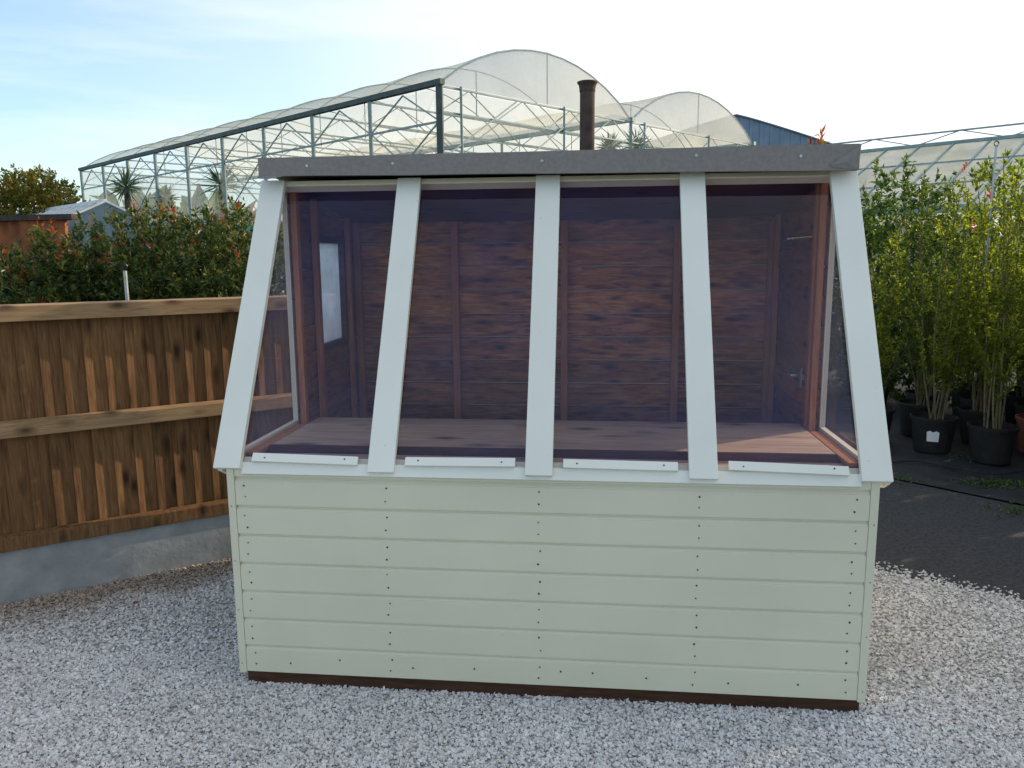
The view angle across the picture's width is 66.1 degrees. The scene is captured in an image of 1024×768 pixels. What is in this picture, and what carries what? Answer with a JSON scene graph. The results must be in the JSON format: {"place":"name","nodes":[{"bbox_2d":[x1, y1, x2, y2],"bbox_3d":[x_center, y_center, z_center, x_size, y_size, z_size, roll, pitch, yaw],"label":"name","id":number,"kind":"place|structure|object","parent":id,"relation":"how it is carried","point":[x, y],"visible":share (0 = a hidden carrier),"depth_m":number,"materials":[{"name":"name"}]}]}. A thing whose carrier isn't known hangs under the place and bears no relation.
{"place":"outdoors","nodes":[
{"label":"outdoors","id":0,"kind":"place"},
{"bbox_2d":[0,214,77,286],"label":"red wall","id":1,"kind":"structure","parent":0,"point":[12,227],"depth_m":10.41,"materials":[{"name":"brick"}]},
{"bbox_2d":[0,558,1023,767],"bbox_3d":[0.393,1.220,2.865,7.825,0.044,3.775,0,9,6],"label":"gravel","id":2,"kind":"structure","parent":0,"point":[156,687],"depth_m":2.92,"materials":[{"name":"grey gravel"}]},
{"bbox_2d":[0,295,292,604],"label":"timber fence","id":3,"kind":"object","parent":2,"relation":"on","point":[110,415],"visible":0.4,"depth_m":4.07,"materials":[{"name":"wood"}]},
{"bbox_2d":[213,143,893,712],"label":"potting shed","id":4,"kind":"structure","parent":2,"relation":"on","point":[555,427],"depth_m":3.06,"materials":[{"name":"green wood"}]},
{"bbox_2d":[244,193,298,456],"bbox_3d":[-1.040,-0.284,3.258,0.024,1.073,0.658,0,9,6],"label":"side window frame","id":5,"kind":"structure","parent":4,"relation":"in","point":[285,216],"depth_m":3.55,"materials":[{"name":"wood"}]},
{"bbox_2d":[308,236,348,350],"bbox_3d":[-0.945,-0.468,4.036,0.055,0.560,0.465,0,9,6],"label":"side window","id":6,"kind":"structure","parent":4,"relation":"in","point":[332,249],"depth_m":4.13,"materials":[{"name":"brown glass"}]},
{"bbox_2d":[773,237,824,426],"bbox_3d":[1.339,0.136,3.827,0.104,1.665,0.690,0,9,6],"label":"door","id":7,"kind":"structure","parent":4,"relation":"in","point":[795,255],"depth_m":3.78,"materials":[{"name":"wood"}]},
{"bbox_2d":[818,202,857,459],"bbox_3d":[1.303,-0.264,3.011,0.024,1.073,0.658,0,9,6],"label":"side window frame","id":8,"kind":"structure","parent":4,"relation":"in","point":[831,248],"depth_m":3.32,"materials":[{"name":"wood"}]},
{"bbox_2d":[0,0,1023,234],"label":"sky","id":9,"kind":"structure","parent":0,"point":[82,82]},
{"bbox_2d":[734,114,836,278],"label":"barn","id":10,"kind":"structure","parent":0,"point":[761,133],"depth_m":42.41,"materials":[{"name":"blue metal"}]},
{"bbox_2d":[829,267,1023,584],"bbox_3d":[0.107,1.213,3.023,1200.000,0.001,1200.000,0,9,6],"label":"ground","id":11,"kind":"structure","parent":0,"point":[920,483],"depth_m":5.74,"materials":[{"name":"black asphalt"}]},
{"bbox_2d":[0,264,62,304],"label":"photinia shrub","id":12,"kind":"object","parent":11,"relation":"on","point":[15,280],"visible":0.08,"depth_m":6.41,"materials":[{"name":"green plant"}]},
{"bbox_2d":[0,163,85,214],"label":"autumn tree","id":13,"kind":"object","parent":11,"relation":"on","point":[45,193],"visible":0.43,"depth_m":22.87,"materials":[{"name":"green plant"}]},
{"bbox_2d":[0,244,109,303],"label":"photinia shrub","id":14,"kind":"object","parent":11,"relation":"on","point":[10,254],"visible":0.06,"depth_m":6.72,"materials":[{"name":"green plant"}]},
{"bbox_2d":[0,216,169,303],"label":"photinia shrub","id":15,"kind":"object","parent":11,"relation":"on","point":[57,264],"visible":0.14,"depth_m":6.81,"materials":[{"name":"green plant"}]},
{"bbox_2d":[27,199,157,301],"bbox_3d":[-13.289,-3.497,22.843,9.024,3.164,2.650,8,13,44],"label":"shed","id":16,"kind":"object","parent":11,"relation":"on","point":[84,209],"visible":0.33,"depth_m":19.62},
{"bbox_2d":[121,263,128,299],"bbox_3d":[-2.718,-0.037,5.663,0.042,1.649,0.024,4,10,28],"label":"ringed stake","id":17,"kind":"object","parent":11,"relation":"on","point":[126,285],"visible":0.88,"depth_m":5.54,"materials":[{"name":"metal"}]},
{"bbox_2d":[105,163,147,209],"bbox_3d":[-12.820,-4.968,26.562,1.572,4.871,1.518,-4,10,-19],"label":"cabbage palm","id":18,"kind":"object","parent":11,"relation":"on","point":[124,180],"visible":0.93,"depth_m":26.21,"materials":[{"name":"green plant"}]},
{"bbox_2d":[46,199,220,302],"bbox_3d":[-3.562,-0.565,7.461,1.750,2.348,1.759,0,9,6],"label":"photinia shrub","id":19,"kind":"object","parent":11,"relation":"on","point":[123,237],"visible":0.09,"depth_m":7.06,"materials":[{"name":"green plant"}]},
{"bbox_2d":[149,183,180,231],"bbox_3d":[-11.589,-4.662,26.594,1.044,4.237,1.018,0,9,6],"label":"cabbage palm","id":20,"kind":"object","parent":11,"relation":"on","point":[166,194],"visible":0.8,"depth_m":26.28,"materials":[{"name":"green plant"}]},
{"bbox_2d":[88,197,282,301],"bbox_3d":[-2.947,-0.523,7.220,1.755,2.347,1.767,0,9,6],"label":"photinia shrub","id":21,"kind":"object","parent":11,"relation":"on","point":[148,282],"visible":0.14,"depth_m":6.78,"materials":[{"name":"green plant"}]},
{"bbox_2d":[145,196,286,299],"bbox_3d":[-2.406,-0.468,6.873,1.748,2.294,1.771,0,9,6],"label":"photinia shrub","id":22,"kind":"object","parent":11,"relation":"on","point":[217,283],"visible":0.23,"depth_m":6.54,"materials":[{"name":"green plant"}]},
{"bbox_2d":[194,158,249,221],"bbox_3d":[-8.655,-4.406,23.523,1.690,4.662,1.730,0,9,6],"label":"cabbage palm","id":23,"kind":"object","parent":11,"relation":"on","point":[217,180],"visible":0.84,"depth_m":23.27,"materials":[{"name":"green plant"}]},
{"bbox_2d":[220,230,284,293],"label":"photinia shrub","id":24,"kind":"object","parent":11,"relation":"on","point":[273,270],"depth_m":7.27,"materials":[{"name":"green plant"}]},
{"bbox_2d":[78,49,755,289],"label":"polytunnel","id":25,"kind":"structure","parent":11,"relation":"on","point":[532,103],"depth_m":22.53,"materials":[{"name":"white plastic"}]},
{"bbox_2d":[89,185,1023,269],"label":"distant wood","id":26,"kind":"object","parent":11,"relation":"on","point":[198,199],"visible":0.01,"depth_m":81.70,"materials":[{"name":"green plant"}]},
{"bbox_2d":[577,80,597,149],"bbox_3d":[0.580,-0.810,6.150,0.156,2.963,0.156,0,9,6],"label":"pipe","id":27,"kind":"object","parent":11,"relation":"on","point":[587,112],"visible":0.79,"depth_m":5.91,"materials":[{"name":"metal"}]},
{"bbox_2d":[594,129,627,149],"bbox_3d":[3.029,-5.111,24.448,1.194,5.562,1.156,0,9,6],"label":"cabbage palm","id":28,"kind":"object","parent":11,"relation":"on","point":[604,145],"visible":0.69,"depth_m":24.05,"materials":[{"name":"green plant"}]},
{"bbox_2d":[620,126,654,148],"bbox_3d":[3.715,-4.937,23.489,1.211,5.512,1.421,0,9,6],"label":"cabbage palm","id":29,"kind":"object","parent":11,"relation":"on","point":[637,140],"visible":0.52,"depth_m":23.11,"materials":[{"name":"green plant"}]},
{"bbox_2d":[827,290,941,405],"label":"shrub","id":30,"kind":"object","parent":11,"relation":"on","point":[887,387],"visible":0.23,"depth_m":8.53,"materials":[{"name":"green plant"}]},
{"bbox_2d":[825,360,1023,503],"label":"weed membrane","id":31,"kind":"object","parent":11,"relation":"on","point":[838,421],"visible":0.12,"depth_m":6.35,"materials":[{"name":"fabric"}]},
{"bbox_2d":[803,124,830,237],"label":"red tipped shrub","id":32,"kind":"object","parent":31,"relation":"on","point":[820,140],"visible":0.04,"depth_m":7.08,"materials":[{"name":"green plant"}]},
{"bbox_2d":[789,200,902,372],"bbox_3d":[3.983,-1.329,10.565,2.512,2.753,2.269,0,9,6],"label":"tall shrub","id":33,"kind":"object","parent":31,"relation":"on","point":[878,243],"visible":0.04,"depth_m":9.95,"materials":[{"name":"green plant"}]},
{"bbox_2d":[850,210,913,438],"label":"potted shrub","id":34,"kind":"object","parent":31,"relation":"on","point":[890,307],"visible":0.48,"depth_m":6.83,"materials":[{"name":"green plant"}]},
{"bbox_2d":[827,153,990,390],"bbox_3d":[4.527,-1.276,9.381,2.089,2.832,2.243,0,9,6],"label":"tall shrub","id":35,"kind":"object","parent":31,"relation":"on","point":[871,227],"visible":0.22,"depth_m":9.06,"materials":[{"name":"green plant"}]},
{"bbox_2d":[890,225,967,411],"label":"potted shrub","id":36,"kind":"object","parent":31,"relation":"on","point":[910,393],"visible":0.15,"depth_m":7.69,"materials":[{"name":"green plant"}]},
{"bbox_2d":[887,169,982,435],"bbox_3d":[3.781,-0.703,7.064,0.842,2.361,0.513,-3,9,-14],"label":"potted shrub","id":37,"kind":"object","parent":31,"relation":"on","point":[907,407],"visible":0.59,"depth_m":7.03,"materials":[{"name":"green plant"}]},
{"bbox_2d":[902,188,1002,453],"bbox_3d":[3.561,-0.475,6.385,0.673,2.132,0.661,0,9,6],"label":"potted shrub","id":38,"kind":"object","parent":31,"relation":"on","point":[933,431],"visible":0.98,"depth_m":6.44,"materials":[{"name":"green plant"}]},
{"bbox_2d":[892,460,1023,474],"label":"irrigation hose","id":39,"kind":"object","parent":31,"relation":"on","point":[958,468],"visible":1,"depth_m":6.02,"materials":[{"name":"black plastic"}]},
{"bbox_2d":[893,452,1023,518],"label":"weeds","id":40,"kind":"object","parent":31,"relation":"on","point":[993,481],"visible":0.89,"depth_m":5.70,"materials":[{"name":"green plant"}]},
{"bbox_2d":[893,147,1023,326],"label":"tall shrub","id":41,"kind":"object","parent":31,"relation":"on","point":[986,176],"visible":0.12,"depth_m":8.71,"materials":[{"name":"green plant"}]},
{"bbox_2d":[942,178,1022,416],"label":"potted shrub","id":42,"kind":"object","parent":31,"relation":"on","point":[955,398],"visible":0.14,"depth_m":7.79,"materials":[{"name":"green plant"}]},
{"bbox_2d":[946,175,1021,443],"bbox_3d":[4.089,-0.635,6.823,0.673,2.299,0.655,0,9,6],"label":"potted shrub","id":43,"kind":"object","parent":31,"relation":"on","point":[967,413],"visible":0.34,"depth_m":6.81,"materials":[{"name":"green plant"}]},
{"bbox_2d":[972,140,998,409],"bbox_3d":[4.115,-0.776,6.870,0.043,2.605,0.019,3,10,21],"label":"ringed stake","id":44,"kind":"object","parent":31,"relation":"on","point":[991,199],"visible":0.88,"depth_m":6.74,"materials":[{"name":"metal"}]},
{"bbox_2d":[954,162,1023,406],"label":"potted shrub","id":45,"kind":"object","parent":31,"relation":"on","point":[966,399],"visible":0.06,"depth_m":7.23,"materials":[{"name":"green plant"}]},
{"bbox_2d":[962,153,1023,464],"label":"potted shrub","id":46,"kind":"object","parent":31,"relation":"on","point":[993,442],"visible":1,"depth_m":6.11,"materials":[{"name":"green plant"}]},
{"bbox_2d":[990,184,1023,423],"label":"potted shrub","id":47,"kind":"object","parent":31,"relation":"on","point":[1012,398],"visible":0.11,"depth_m":7.61,"materials":[{"name":"green plant"}]},
{"bbox_2d":[1008,257,1023,424],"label":"potted shrub","id":48,"kind":"object","parent":31,"relation":"on","point":[1019,407],"visible":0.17,"depth_m":7.03,"materials":[{"name":"green plant"}]},
{"bbox_2d":[1015,219,1023,452],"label":"potted shrub","id":49,"kind":"object","parent":31,"relation":"on","point":[1019,418],"visible":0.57,"depth_m":6.54,"materials":[{"name":"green plant"}]},
{"bbox_2d":[830,122,1023,224],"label":"glasshouse","id":50,"kind":"structure","parent":11,"relation":"on","point":[947,158],"depth_m":14.35,"materials":[{"name":"translucent plastic film"},{"name":"galvanised steel"}]},
{"bbox_2d":[910,289,1023,409],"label":"shrub","id":51,"kind":"object","parent":11,"relation":"on","point":[965,388],"visible":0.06,"depth_m":7.90,"materials":[{"name":"green plant"}]},
{"bbox_2d":[875,479,1023,599],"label":"tarmac path","id":52,"kind":"structure","parent":0,"point":[961,537],"depth_m":4.66,"materials":[{"name":"grey asphalt"}]}
]}

